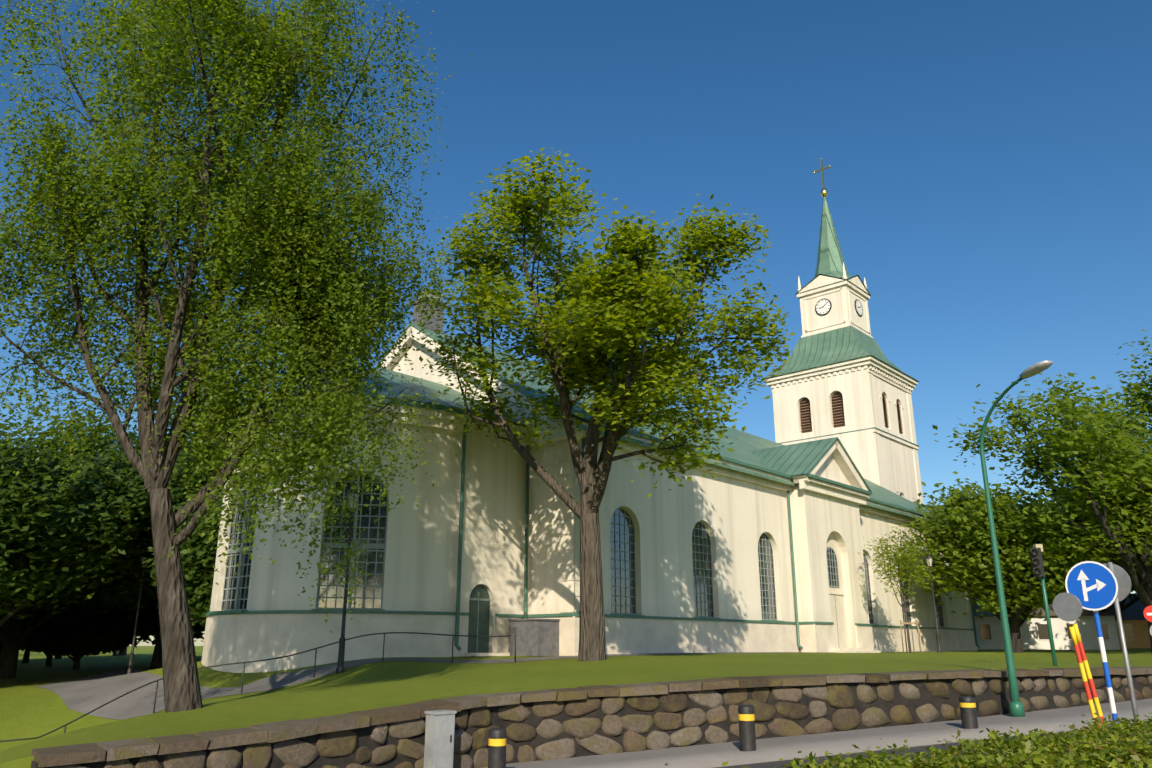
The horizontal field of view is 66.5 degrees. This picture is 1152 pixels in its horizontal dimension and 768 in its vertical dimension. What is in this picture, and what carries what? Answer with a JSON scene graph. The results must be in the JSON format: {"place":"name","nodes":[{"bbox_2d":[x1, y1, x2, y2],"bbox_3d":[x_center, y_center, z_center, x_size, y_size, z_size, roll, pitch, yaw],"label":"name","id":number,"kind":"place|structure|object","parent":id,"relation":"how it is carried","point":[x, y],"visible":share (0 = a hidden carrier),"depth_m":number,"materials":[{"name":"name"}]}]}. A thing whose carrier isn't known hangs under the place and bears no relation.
{"place":"outdoors","nodes":[
{"label":"outdoors","id":0,"kind":"place"},
{"bbox_2d":[34,668,237,719],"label":"church path","id":1,"kind":"structure","parent":0,"point":[85,695],"depth_m":30.64,"materials":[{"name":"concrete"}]},
{"bbox_2d":[155,658,509,712],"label":"church path","id":2,"kind":"structure","parent":0,"point":[280,680],"depth_m":27.83,"materials":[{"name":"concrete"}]},
{"bbox_2d":[0,646,1151,767],"bbox_3d":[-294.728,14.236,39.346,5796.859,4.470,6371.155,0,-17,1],"label":"ground","id":3,"kind":"structure","parent":0,"point":[28,709],"depth_m":24.61,"materials":[{"name":"green plant"}]},
{"bbox_2d":[19,647,29,662],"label":"tree","id":4,"kind":"object","parent":3,"relation":"on","point":[26,657],"depth_m":69.58,"materials":[{"name":"brown plant"}]},
{"bbox_2d":[19,643,52,666],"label":"tree","id":5,"kind":"object","parent":3,"relation":"on","point":[48,661],"depth_m":59.73,"materials":[{"name":"green plant"}]},
{"bbox_2d":[4,419,97,608],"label":"tree","id":6,"kind":"object","parent":3,"relation":"on","point":[48,456],"depth_m":46.73,"materials":[{"name":"green plant"}]},
{"bbox_2d":[0,409,149,627],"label":"tree","id":7,"kind":"object","parent":3,"relation":"on","point":[21,573],"visible":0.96,"depth_m":37.91,"materials":[{"name":"green plant"}]},
{"bbox_2d":[1,576,157,669],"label":"tree","id":8,"kind":"object","parent":3,"relation":"on","point":[64,633],"visible":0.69,"depth_m":51.82,"materials":[{"name":"green plant"}]},
{"bbox_2d":[0,409,171,678],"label":"tree","id":9,"kind":"object","parent":3,"relation":"on","point":[12,633],"visible":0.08,"depth_m":45.69,"materials":[{"name":"green plant"}]},
{"bbox_2d":[112,646,126,655],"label":"tree","id":10,"kind":"object","parent":3,"relation":"on","point":[123,653],"depth_m":101.03,"materials":[{"name":"green plant"}]},
{"bbox_2d":[127,549,149,673],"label":"lamp post","id":11,"kind":"object","parent":3,"relation":"on","point":[131,655],"visible":0.9,"depth_m":41.67,"materials":[{"name":"black metal"}]},
{"bbox_2d":[53,415,226,630],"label":"tree","id":12,"kind":"object","parent":3,"relation":"on","point":[127,565],"visible":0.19,"depth_m":42.75,"materials":[{"name":"green plant"}]},
{"bbox_2d":[86,568,205,644],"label":"tree","id":13,"kind":"object","parent":3,"relation":"on","point":[198,630],"visible":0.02,"depth_m":55.99,"materials":[{"name":"green plant"}]},
{"bbox_2d":[98,420,197,668],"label":"tree","id":14,"kind":"object","parent":3,"relation":"on","point":[156,662],"visible":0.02,"depth_m":49.92,"materials":[{"name":"green plant"}]},
{"bbox_2d":[145,486,222,627],"bbox_3d":[-14.527,8.439,39.447,8.640,8.019,8.877,0,-17,1],"label":"tree","id":15,"kind":"object","parent":3,"relation":"on","point":[198,561],"visible":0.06,"depth_m":37.45,"materials":[{"name":"green plant"}]},
{"bbox_2d":[168,416,224,504],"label":"tree","id":16,"kind":"object","parent":3,"relation":"on","point":[196,478],"depth_m":45.21,"materials":[{"name":"green plant"}]},
{"bbox_2d":[0,0,470,712],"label":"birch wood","id":17,"kind":"object","parent":3,"relation":"on","point":[292,254],"visible":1,"depth_m":20.10,"materials":[{"name":"green plant"}]},
{"bbox_2d":[0,632,515,741],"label":"path railing","id":18,"kind":"object","parent":3,"relation":"on","point":[65,725],"visible":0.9,"depth_m":25.48,"materials":[{"name":"black metal"}]},
{"bbox_2d":[335,481,360,673],"bbox_3d":[-7.192,6.019,27.613,0.500,5.990,0.433,0,-17,1],"label":"lamp post","id":19,"kind":"object","parent":3,"relation":"on","point":[340,668],"visible":0.67,"depth_m":27.34,"materials":[{"name":"metal"}]},
{"bbox_2d":[201,158,979,672],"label":"church","id":20,"kind":"structure","parent":3,"relation":"on","point":[757,544],"depth_m":37.95,"materials":[{"name":"paint"}]},
{"bbox_2d":[31,667,1151,767],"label":"stone wall","id":21,"kind":"structure","parent":3,"relation":"on","point":[549,724],"depth_m":17.76,"materials":[{"name":"stone"}]},
{"bbox_2d":[413,140,794,660],"bbox_3d":[0.824,0.427,29.920,13.141,17.785,12.717,0,-17,1],"label":"tree","id":22,"kind":"object","parent":3,"relation":"on","point":[614,308],"visible":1,"depth_m":28.35,"materials":[{"name":"green plant"}]},
{"bbox_2d":[490,650,984,661],"bbox_3d":[14.223,14.491,47.220,2.126,0.229,49.045,-15,-22,41],"label":"church apron","id":23,"kind":"object","parent":3,"relation":"on","point":[535,658],"visible":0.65,"depth_m":34.60,"materials":[{"name":"concrete"}]},
{"bbox_2d":[863,519,937,652],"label":"tree","id":24,"kind":"object","parent":3,"relation":"on","point":[904,556],"visible":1,"depth_m":48.19,"materials":[{"name":"green plant"}]},
{"bbox_2d":[665,713,1151,767],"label":"hedge","id":25,"kind":"object","parent":3,"relation":"on","point":[1123,744],"visible":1,"depth_m":6.51,"materials":[{"name":"green plant"}]},
{"bbox_2d":[900,620,920,652],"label":"tree stakes","id":26,"kind":"object","parent":3,"relation":"on","point":[904,622],"visible":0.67,"depth_m":47.27,"materials":[{"name":"brown wood"}]},
{"bbox_2d":[925,551,941,651],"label":"lamp post","id":27,"kind":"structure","parent":3,"relation":"on","point":[928,558],"depth_m":52.64,"materials":[{"name":"metal"}]},
{"bbox_2d":[897,484,999,608],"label":"tree","id":28,"kind":"object","parent":3,"relation":"on","point":[921,505],"depth_m":70.29,"materials":[{"name":"green plant"}]},
{"bbox_2d":[932,484,1064,628],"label":"tree","id":29,"kind":"object","parent":3,"relation":"on","point":[1025,617],"visible":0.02,"depth_m":82.20,"materials":[{"name":"green plant"}]},
{"bbox_2d":[897,467,1121,652],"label":"tree","id":30,"kind":"object","parent":3,"relation":"on","point":[968,555],"visible":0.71,"depth_m":52.81,"materials":[{"name":"green plant"}]},
{"bbox_2d":[932,329,1151,653],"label":"tree","id":31,"kind":"object","parent":3,"relation":"on","point":[1108,473],"visible":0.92,"depth_m":51.29,"materials":[{"name":"green plant"}]},
{"bbox_2d":[1030,544,1057,665],"bbox_3d":[13.946,6.638,26.108,0.310,3.720,0.530,-12,-20,35],"label":"traffic signal","id":32,"kind":"object","parent":3,"relation":"on","point":[1036,550],"visible":0.96,"depth_m":26.29,"materials":[{"name":"black"}]},
{"bbox_2d":[973,597,1119,649],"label":"grey house","id":33,"kind":"structure","parent":3,"relation":"on","point":[1034,633],"depth_m":89.89,"materials":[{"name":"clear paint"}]},
{"bbox_2d":[1046,503,1151,620],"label":"tree","id":34,"kind":"object","parent":3,"relation":"on","point":[1123,607],"depth_m":89.71,"materials":[{"name":"green plant"}]},
{"bbox_2d":[1060,389,1151,557],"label":"tree","id":35,"kind":"object","parent":3,"relation":"on","point":[1116,410],"visible":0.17,"depth_m":63.54,"materials":[{"name":"green plant"}]},
{"bbox_2d":[1111,593,1150,648],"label":"ochre house","id":36,"kind":"structure","parent":3,"relation":"on","point":[1135,626],"depth_m":93.36,"materials":[{"name":"brown paint"}]},
{"bbox_2d":[1143,605,1151,635],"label":"no entry sign","id":37,"kind":"object","parent":3,"relation":"on","point":[1147,612],"visible":1,"depth_m":31.22,"materials":[{"name":"red metal"}]},
{"bbox_2d":[0,0,1151,645],"label":"sky","id":38,"kind":"structure","parent":0,"point":[988,180],"materials":[{"name":"blue"}]},
{"bbox_2d":[483,698,1151,767],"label":"street pavement","id":39,"kind":"structure","parent":0,"point":[778,748],"depth_m":17.30,"materials":[{"name":"grey concrete"}]},
{"bbox_2d":[424,710,456,767],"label":"electrical cabinet","id":40,"kind":"object","parent":39,"relation":"on","point":[439,741],"visible":1,"depth_m":15.63,"materials":[{"name":"grey metal"}]},
{"bbox_2d":[488,728,506,767],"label":"bollard","id":41,"kind":"object","parent":39,"relation":"on","point":[497,738],"visible":1,"depth_m":15.07,"materials":[{"name":"black metal"}]},
{"bbox_2d":[738,704,755,750],"bbox_3d":[3.288,6.600,16.891,0.316,0.824,0.316,0,-17,1],"label":"bollard","id":42,"kind":"object","parent":39,"relation":"on","point":[746,719],"visible":1,"depth_m":16.78,"materials":[{"name":"black metal"}]},
{"bbox_2d":[959,696,978,728],"bbox_3d":[8.125,6.792,18.192,0.316,0.623,0.316,0,-17,1],"label":"bollard","id":43,"kind":"object","parent":39,"relation":"on","point":[968,712],"visible":1,"depth_m":18.08,"materials":[{"name":"grey metal"}]},
{"bbox_2d":[980,360,1052,716],"bbox_3d":[10.380,3.549,20.060,0.311,7.744,2.693,4,-17,-14],"label":"street light","id":44,"kind":"object","parent":39,"relation":"on","point":[1016,708],"visible":1,"depth_m":20.67,"materials":[{"name":"green metal"}]},
{"bbox_2d":[1053,592,1103,725],"bbox_3d":[6.778,4.032,11.548,0.542,2.519,0.318,0,-17,1],"label":"marker post","id":45,"kind":"object","parent":39,"relation":"on","point":[1067,606],"visible":0.73,"depth_m":11.73,"materials":[{"name":"multicoloured"}]},
{"bbox_2d":[1065,561,1138,723],"bbox_3d":[7.231,3.875,11.804,0.618,2.932,0.660,14,-21,-38],"label":"blue direction sign","id":46,"kind":"object","parent":39,"relation":"on","point":[1094,587],"visible":0.94,"depth_m":11.91,"materials":[{"name":"blue metal"}]},
{"bbox_2d":[714,721,1146,767],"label":"curb","id":47,"kind":"structure","parent":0,"point":[776,764],"depth_m":15.99,"materials":[{"name":"concrete"}]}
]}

